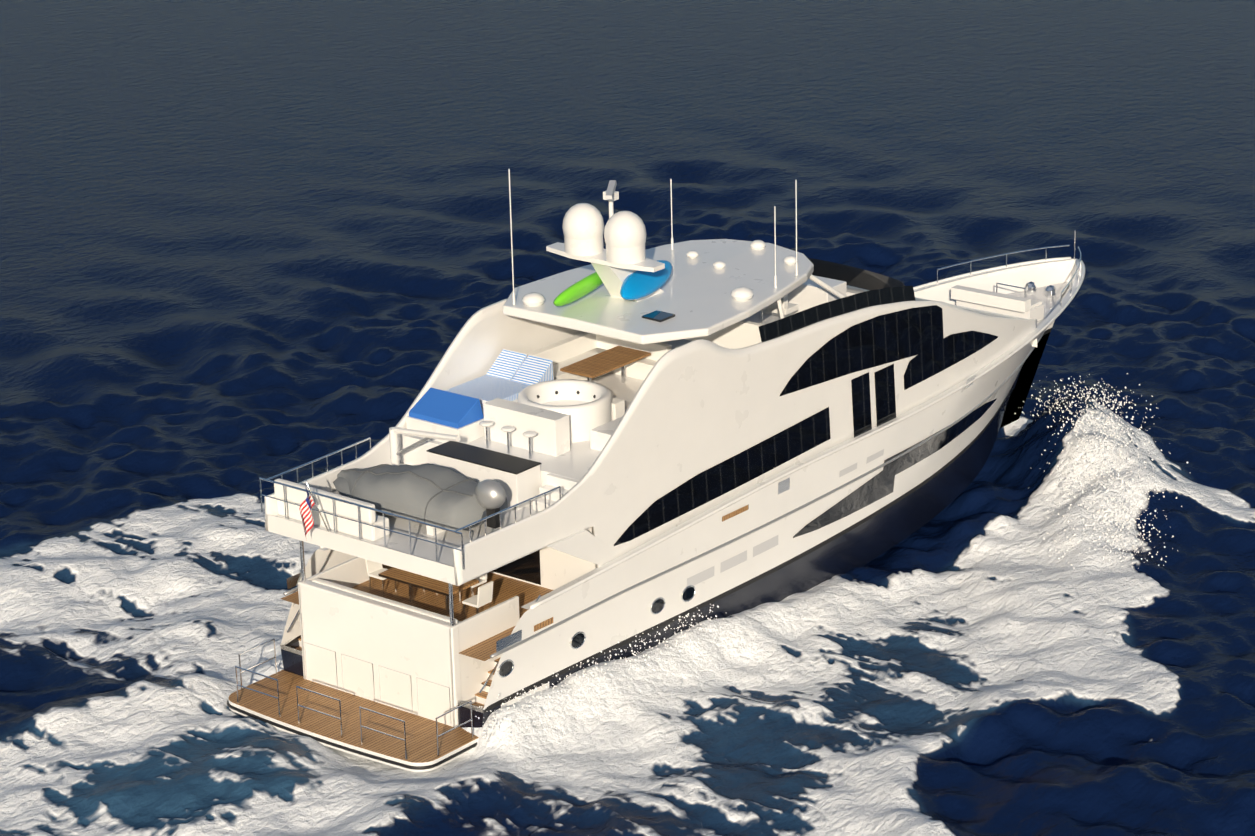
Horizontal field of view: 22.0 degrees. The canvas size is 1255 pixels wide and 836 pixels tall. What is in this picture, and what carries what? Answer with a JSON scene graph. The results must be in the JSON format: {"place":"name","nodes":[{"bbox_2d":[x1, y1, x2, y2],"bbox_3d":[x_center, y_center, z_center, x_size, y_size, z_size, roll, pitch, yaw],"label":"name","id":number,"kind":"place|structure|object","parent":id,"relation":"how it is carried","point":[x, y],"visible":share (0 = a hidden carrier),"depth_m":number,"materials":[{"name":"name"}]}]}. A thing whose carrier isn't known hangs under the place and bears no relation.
{"place":"outdoors","nodes":[
{"label":"outdoors","id":0,"kind":"place"},
{"bbox_2d":[305,481,328,531],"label":"ensign staff","id":1,"kind":"object","parent":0,"point":[317,506],"visible":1,"depth_m":76.42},
{"bbox_2d":[0,0,1254,835],"bbox_3d":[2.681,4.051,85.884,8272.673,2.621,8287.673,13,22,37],"label":"ocean","id":2,"kind":"structure","parent":0,"point":[246,246],"depth_m":106.94,"materials":[{"name":"liquid"}]},
{"bbox_2d":[280,259,1076,727],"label":"hull","id":3,"kind":"object","parent":2,"relation":"in","point":[930,487],"visible":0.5,"depth_m":83.82,"materials":[{"name":"white gelcoat fiberglass"},{"name":"paint"}]},
{"bbox_2d":[287,573,300,588],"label":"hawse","id":4,"kind":"object","parent":3,"relation":"attached to","point":[293,581],"visible":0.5,"depth_m":79.87,"materials":[{"name":"silver metal"}]},
{"bbox_2d":[228,670,478,771],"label":"swim platform","id":5,"kind":"structure","parent":3,"relation":"attached to","point":[421,742],"depth_m":76.90,"materials":[{"name":"brown wood"}]},
{"bbox_2d":[298,557,368,678],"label":"wall","id":6,"kind":"structure","parent":5,"relation":"on","point":[351,573],"depth_m":79.78,"materials":[{"name":"white paint"}]},
{"bbox_2d":[227,700,476,769],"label":"platform trim","id":7,"kind":"structure","parent":5,"relation":"on","point":[357,751],"depth_m":75.67,"materials":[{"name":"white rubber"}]},
{"bbox_2d":[299,580,461,726],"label":"transom","id":8,"kind":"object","parent":5,"relation":"on","point":[414,645],"depth_m":77.42,"materials":[{"name":"white paint"}]},
{"bbox_2d":[299,540,453,625],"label":"support posts","id":9,"kind":"object","parent":8,"relation":"on","point":[303,576],"visible":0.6,"depth_m":75.73,"materials":[{"name":"silver metal"}]},
{"bbox_2d":[304,642,450,722],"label":"transom door seams","id":10,"kind":"object","parent":8,"relation":"attached to","point":[379,677],"visible":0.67,"depth_m":77.72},
{"bbox_2d":[449,596,519,726],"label":"stair","id":11,"kind":"object","parent":5,"relation":"on","point":[489,623],"visible":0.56,"depth_m":76.61,"materials":[{"name":"white plastic"}]},
{"bbox_2d":[235,230,1081,759],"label":"rails","id":12,"kind":"object","parent":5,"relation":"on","point":[435,550],"visible":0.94,"depth_m":76.56,"materials":[{"name":"silver metal"}]},
{"bbox_2d":[281,564,552,660],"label":"aft deck","id":13,"kind":"structure","parent":3,"relation":"in","point":[505,588],"depth_m":79.36,"materials":[{"name":"brown wood"}]},
{"bbox_2d":[312,578,460,623],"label":"cap rail","id":14,"kind":"object","parent":13,"relation":"on","point":[384,600],"visible":0.27,"depth_m":77.32,"materials":[{"name":"white"}]},
{"bbox_2d":[378,567,478,611],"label":"tables","id":15,"kind":"object","parent":13,"relation":"on","point":[411,580],"visible":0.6,"depth_m":78.32,"materials":[{"name":"brown wood"}]},
{"bbox_2d":[365,559,492,619],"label":"chairs","id":16,"kind":"object","parent":13,"relation":"on","point":[480,599],"visible":0.48,"depth_m":78.10,"materials":[{"name":"white leather"}]},
{"bbox_2d":[491,527,595,589],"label":"side wall","id":17,"kind":"structure","parent":13,"relation":"on","point":[558,569],"depth_m":79.29,"materials":[{"name":"white paint"}]},
{"bbox_2d":[493,550,540,584],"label":"saloon door","id":18,"kind":"structure","parent":17,"relation":"in","point":[526,568],"depth_m":79.99,"materials":[{"name":"black glass"}]},
{"bbox_2d":[295,638,548,707],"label":"stairs","id":19,"kind":"structure","parent":3,"relation":"attached to","point":[481,697],"depth_m":76.84,"materials":[{"name":"white wood"}]},
{"bbox_2d":[497,659,513,677],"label":"porthole frame","id":20,"kind":"object","parent":3,"relation":"attached to","point":[502,663],"visible":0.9,"depth_m":76.09,"materials":[{"name":"silver metal"}]},
{"bbox_2d":[499,661,512,675],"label":"porthole","id":21,"kind":"object","parent":3,"relation":"attached to","point":[506,667],"visible":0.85,"depth_m":76.11,"materials":[{"name":"black glass"}]},
{"bbox_2d":[496,630,521,651],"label":"hull opening","id":22,"kind":"object","parent":3,"relation":"attached to","point":[509,640],"visible":1,"depth_m":75.94,"materials":[{"name":"silver metal"}]},
{"bbox_2d":[534,617,552,631],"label":"vent","id":23,"kind":"object","parent":3,"relation":"attached to","point":[547,622],"visible":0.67,"depth_m":76.85,"materials":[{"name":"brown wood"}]},
{"bbox_2d":[570,631,585,648],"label":"porthole frame","id":24,"kind":"object","parent":3,"relation":"attached to","point":[573,636],"visible":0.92,"depth_m":77.99,"materials":[{"name":"silver metal"}]},
{"bbox_2d":[572,633,584,646],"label":"porthole","id":25,"kind":"object","parent":3,"relation":"attached to","point":[577,640],"visible":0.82,"depth_m":78.06,"materials":[{"name":"black glass"}]},
{"bbox_2d":[650,597,664,613],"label":"porthole frame","id":26,"kind":"object","parent":3,"relation":"attached to","point":[656,599],"visible":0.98,"depth_m":80.15,"materials":[{"name":"silver metal"}]},
{"bbox_2d":[652,599,663,612],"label":"porthole","id":27,"kind":"object","parent":3,"relation":"attached to","point":[658,605],"visible":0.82,"depth_m":80.22,"materials":[{"name":"black glass"}]},
{"bbox_2d":[283,293,1063,595],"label":"rub rail","id":28,"kind":"object","parent":3,"relation":"attached to","point":[290,591],"visible":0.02,"depth_m":79.77,"materials":[{"name":"silver metal"}]},
{"bbox_2d":[681,585,695,601],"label":"porthole frame","id":29,"kind":"object","parent":3,"relation":"attached to","point":[691,598],"visible":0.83,"depth_m":81.07,"materials":[{"name":"silver metal"}]},
{"bbox_2d":[683,587,694,599],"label":"porthole","id":30,"kind":"object","parent":3,"relation":"attached to","point":[688,593],"visible":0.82,"depth_m":81.10,"materials":[{"name":"black glass"}]},
{"bbox_2d":[319,259,1071,550],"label":"gunwale","id":31,"kind":"object","parent":3,"relation":"attached to","point":[915,290],"visible":0.1,"depth_m":99.00,"materials":[{"name":"white plastic"}]},
{"bbox_2d":[264,299,582,530],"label":"side plate","id":32,"kind":"object","parent":31,"relation":"on","point":[484,337],"visible":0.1,"depth_m":83.06,"materials":[{"name":"white plastic"}]},
{"bbox_2d":[319,257,1070,547],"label":"cap rail","id":33,"kind":"object","parent":31,"relation":"on","point":[983,270],"visible":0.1,"depth_m":99.32,"materials":[{"name":"white plastic"}]},
{"bbox_2d":[687,566,713,585],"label":"hull window","id":34,"kind":"structure","parent":3,"relation":"attached to","point":[704,575],"depth_m":81.38,"materials":[{"name":"grey"}]},
{"bbox_2d":[720,550,746,572],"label":"hull window","id":35,"kind":"structure","parent":3,"relation":"attached to","point":[733,561],"depth_m":82.33,"materials":[{"name":"grey"}]},
{"bbox_2d":[722,504,748,521],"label":"vent","id":36,"kind":"object","parent":3,"relation":"attached to","point":[735,513],"visible":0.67,"depth_m":81.87,"materials":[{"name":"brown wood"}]},
{"bbox_2d":[753,535,777,556],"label":"hull window","id":37,"kind":"structure","parent":3,"relation":"attached to","point":[765,546],"depth_m":83.32,"materials":[{"name":"grey"}]},
{"bbox_2d":[490,294,1063,657],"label":"rub rail","id":38,"kind":"object","parent":3,"relation":"attached to","point":[502,651],"visible":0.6,"depth_m":82.42,"materials":[{"name":"silver metal"}]},
{"bbox_2d":[778,477,789,493],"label":"hatch","id":39,"kind":"object","parent":3,"relation":"attached to","point":[783,485],"visible":1,"depth_m":83.32,"materials":[{"name":"silver metal"}]},
{"bbox_2d":[521,259,1081,608],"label":"gunwale","id":40,"kind":"object","parent":3,"relation":"attached to","point":[1055,311],"visible":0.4,"depth_m":85.32,"materials":[{"name":"white plastic"}]},
{"bbox_2d":[452,300,1036,585],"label":"side plate","id":41,"kind":"object","parent":40,"relation":"on","point":[696,407],"visible":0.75,"depth_m":80.66,"materials":[{"name":"white paint"}]},
{"bbox_2d":[275,463,538,566],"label":"deck boat","id":42,"kind":"object","parent":41,"relation":"on","point":[419,548],"visible":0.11,"depth_m":76.75,"materials":[{"name":"white"}]},
{"bbox_2d":[274,478,389,540],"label":"boat deck bench","id":43,"kind":"object","parent":42,"relation":"on","point":[346,510],"visible":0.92,"depth_m":76.96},
{"bbox_2d":[333,427,505,535],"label":"boat davit","id":44,"kind":"object","parent":42,"relation":"on","point":[490,494],"visible":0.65,"depth_m":77.83,"materials":[{"name":"white metal"}]},
{"bbox_2d":[337,463,507,530],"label":"covered tender","id":45,"kind":"object","parent":44,"relation":"on","point":[408,495],"visible":0.77,"depth_m":77.15,"materials":[{"name":"grey fabric"}]},
{"bbox_2d":[341,464,477,521],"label":"straps","id":46,"kind":"object","parent":45,"relation":"on","point":[368,470],"visible":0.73,"depth_m":77.49,"materials":[{"name":"grey fabric"}]},
{"bbox_2d":[426,441,579,510],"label":"cabinet","id":47,"kind":"object","parent":42,"relation":"on","point":[518,479],"visible":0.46,"depth_m":78.53,"materials":[{"name":"white plastic"}]},
{"bbox_2d":[402,373,643,479],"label":"upper deck floor","id":48,"kind":"structure","parent":41,"relation":"on","point":[577,460],"depth_m":80.07,"materials":[{"name":"white plastic"}]},
{"bbox_2d":[406,349,622,458],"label":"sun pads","id":49,"kind":"object","parent":48,"relation":"on","point":[488,406],"visible":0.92,"depth_m":80.79,"materials":[{"name":"blue"}]},
{"bbox_2d":[518,379,611,442],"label":"hot tub","id":50,"kind":"object","parent":48,"relation":"on","point":[585,410],"visible":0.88,"depth_m":81.44,"materials":[{"name":"white plastic"}]},
{"bbox_2d":[537,391,595,397],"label":"hot tub jets","id":51,"kind":"object","parent":50,"relation":"on","point":[577,392],"visible":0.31,"depth_m":82.23,"materials":[{"name":"black plastic"}]},
{"bbox_2d":[560,346,650,382],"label":"fly tables","id":52,"kind":"object","parent":48,"relation":"on","point":[604,362],"visible":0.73,"depth_m":84.24,"materials":[{"name":"brown wood"}]},
{"bbox_2d":[527,276,846,419],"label":"flybridge interior","id":53,"kind":"object","parent":48,"relation":"on","point":[808,293],"visible":0.21,"depth_m":85.33,"materials":[{"name":"white"}]},
{"bbox_2d":[546,530,614,564],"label":"panel","id":54,"kind":"object","parent":41,"relation":"attached to","point":[586,545],"visible":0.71,"depth_m":77.78,"materials":[{"name":"white paint"}]},
{"bbox_2d":[614,407,830,545],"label":"saloon window","id":55,"kind":"structure","parent":41,"relation":"attached to","point":[753,462],"depth_m":81.90,"materials":[{"name":"black glass"}]},
{"bbox_2d":[758,286,915,341],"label":"side window","id":56,"kind":"structure","parent":41,"relation":"attached to","point":[805,318],"depth_m":84.60,"materials":[{"name":"black glass"}]},
{"bbox_2d":[851,372,871,436],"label":"window","id":57,"kind":"structure","parent":41,"relation":"attached to","point":[861,405],"depth_m":85.95,"materials":[{"name":"black glass"}]},
{"bbox_2d":[780,305,943,395],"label":"window","id":58,"kind":"structure","parent":41,"relation":"attached to","point":[886,338],"depth_m":86.01,"materials":[{"name":"black glass"}]},
{"bbox_2d":[874,364,895,426],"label":"window","id":59,"kind":"structure","parent":41,"relation":"attached to","point":[885,395],"depth_m":86.79,"materials":[{"name":"black glass"}]},
{"bbox_2d":[847,285,1029,319],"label":"roof","id":60,"kind":"object","parent":41,"relation":"on","point":[852,289],"visible":0.08,"depth_m":93.94,"materials":[{"name":"white plastic"}]},
{"bbox_2d":[808,258,904,289],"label":"windshield","id":61,"kind":"object","parent":60,"relation":"on","point":[859,278],"visible":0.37,"depth_m":89.05,"materials":[{"name":"black glass"}]},
{"bbox_2d":[904,331,997,389],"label":"window","id":62,"kind":"structure","parent":41,"relation":"attached to","point":[953,349],"depth_m":88.97,"materials":[{"name":"black glass"}]},
{"bbox_2d":[529,259,1084,609],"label":"cap rail","id":63,"kind":"object","parent":3,"relation":"attached to","point":[726,505],"visible":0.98,"depth_m":83.78,"materials":[{"name":"white plastic"}]},
{"bbox_2d":[964,375,975,388],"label":"fairlead","id":64,"kind":"object","parent":63,"relation":"attached to","point":[972,378],"visible":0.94,"depth_m":89.84,"materials":[{"name":"silver metal"}]},
{"bbox_2d":[793,462,896,537],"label":"hull window","id":65,"kind":"structure","parent":3,"relation":"attached to","point":[880,485],"depth_m":86.59,"materials":[{"name":"black glass"}]},
{"bbox_2d":[839,463,856,476],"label":"vent","id":66,"kind":"object","parent":3,"relation":"attached to","point":[848,469],"visible":1,"depth_m":85.71,"materials":[{"name":"grey"}]},
{"bbox_2d":[866,449,883,463],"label":"vent","id":67,"kind":"object","parent":3,"relation":"attached to","point":[875,456],"visible":1,"depth_m":86.69,"materials":[{"name":"grey"}]},
{"bbox_2d":[883,399,995,474],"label":"hull window","id":68,"kind":"structure","parent":3,"relation":"attached to","point":[925,450],"depth_m":89.61,"materials":[{"name":"black glass"}]},
{"bbox_2d":[1007,282,1068,325],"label":"bow deck","id":69,"kind":"structure","parent":3,"relation":"in","point":[1051,305],"depth_m":98.81,"materials":[{"name":"white plastic"}]},
{"bbox_2d":[951,281,1055,320],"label":"bow seating","id":70,"kind":"object","parent":69,"relation":"on","point":[1000,303],"visible":0.92,"depth_m":96.64,"materials":[{"name":"white"}]},
{"bbox_2d":[475,373,1187,743],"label":"spray","id":71,"kind":"object","parent":2,"relation":"on","point":[1119,435],"visible":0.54,"depth_m":90.64,"materials":[{"name":"white liquid"}]},
{"bbox_2d":[661,312,779,348],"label":"flybridge deck","id":72,"kind":"structure","parent":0,"point":[768,318],"depth_m":88.09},
{"bbox_2d":[503,239,813,343],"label":"hardtop","id":73,"kind":"object","parent":72,"relation":"on","point":[696,298],"visible":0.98,"depth_m":82.88,"materials":[{"name":"white plastic"}]},
{"bbox_2d":[553,272,602,305],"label":"kayak","id":74,"kind":"object","parent":73,"relation":"on","point":[582,288],"visible":0.81,"depth_m":81.75,"materials":[{"name":"green plastic"}]},
{"bbox_2d":[620,260,671,299],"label":"kayak","id":75,"kind":"object","parent":73,"relation":"on","point":[637,284],"visible":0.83,"depth_m":82.00,"materials":[{"name":"blue plastic"}]},
{"bbox_2d":[508,169,797,321],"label":"radar and antennas","id":76,"kind":"object","parent":73,"relation":"on","point":[618,260],"visible":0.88,"depth_m":81.47,"materials":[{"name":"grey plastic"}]},
{"bbox_2d":[777,274,846,318],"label":"roof supports","id":77,"kind":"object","parent":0,"point":[824,285],"depth_m":85.72,"materials":[{"name":"white metal"}]},
{"label":"boat deck ceiling","id":78,"kind":"object","parent":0,"visible":0},
{"bbox_2d":[265,514,457,585],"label":"aft fascia","id":79,"kind":"structure","parent":78,"relation":"on","point":[377,553],"depth_m":76.26,"materials":[{"name":"white paint"}]},
{"bbox_2d":[299,486,314,536],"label":"ensign","id":80,"kind":"object","parent":79,"relation":"attached to","point":[307,504],"visible":1,"depth_m":76.21,"materials":[{"name":"multicoloured fabric"}]},
{"bbox_2d":[401,435,576,486],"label":"riser","id":81,"kind":"object","parent":78,"relation":"on","point":[416,455],"depth_m":81.28,"materials":[{"name":"white paint"}]}
]}

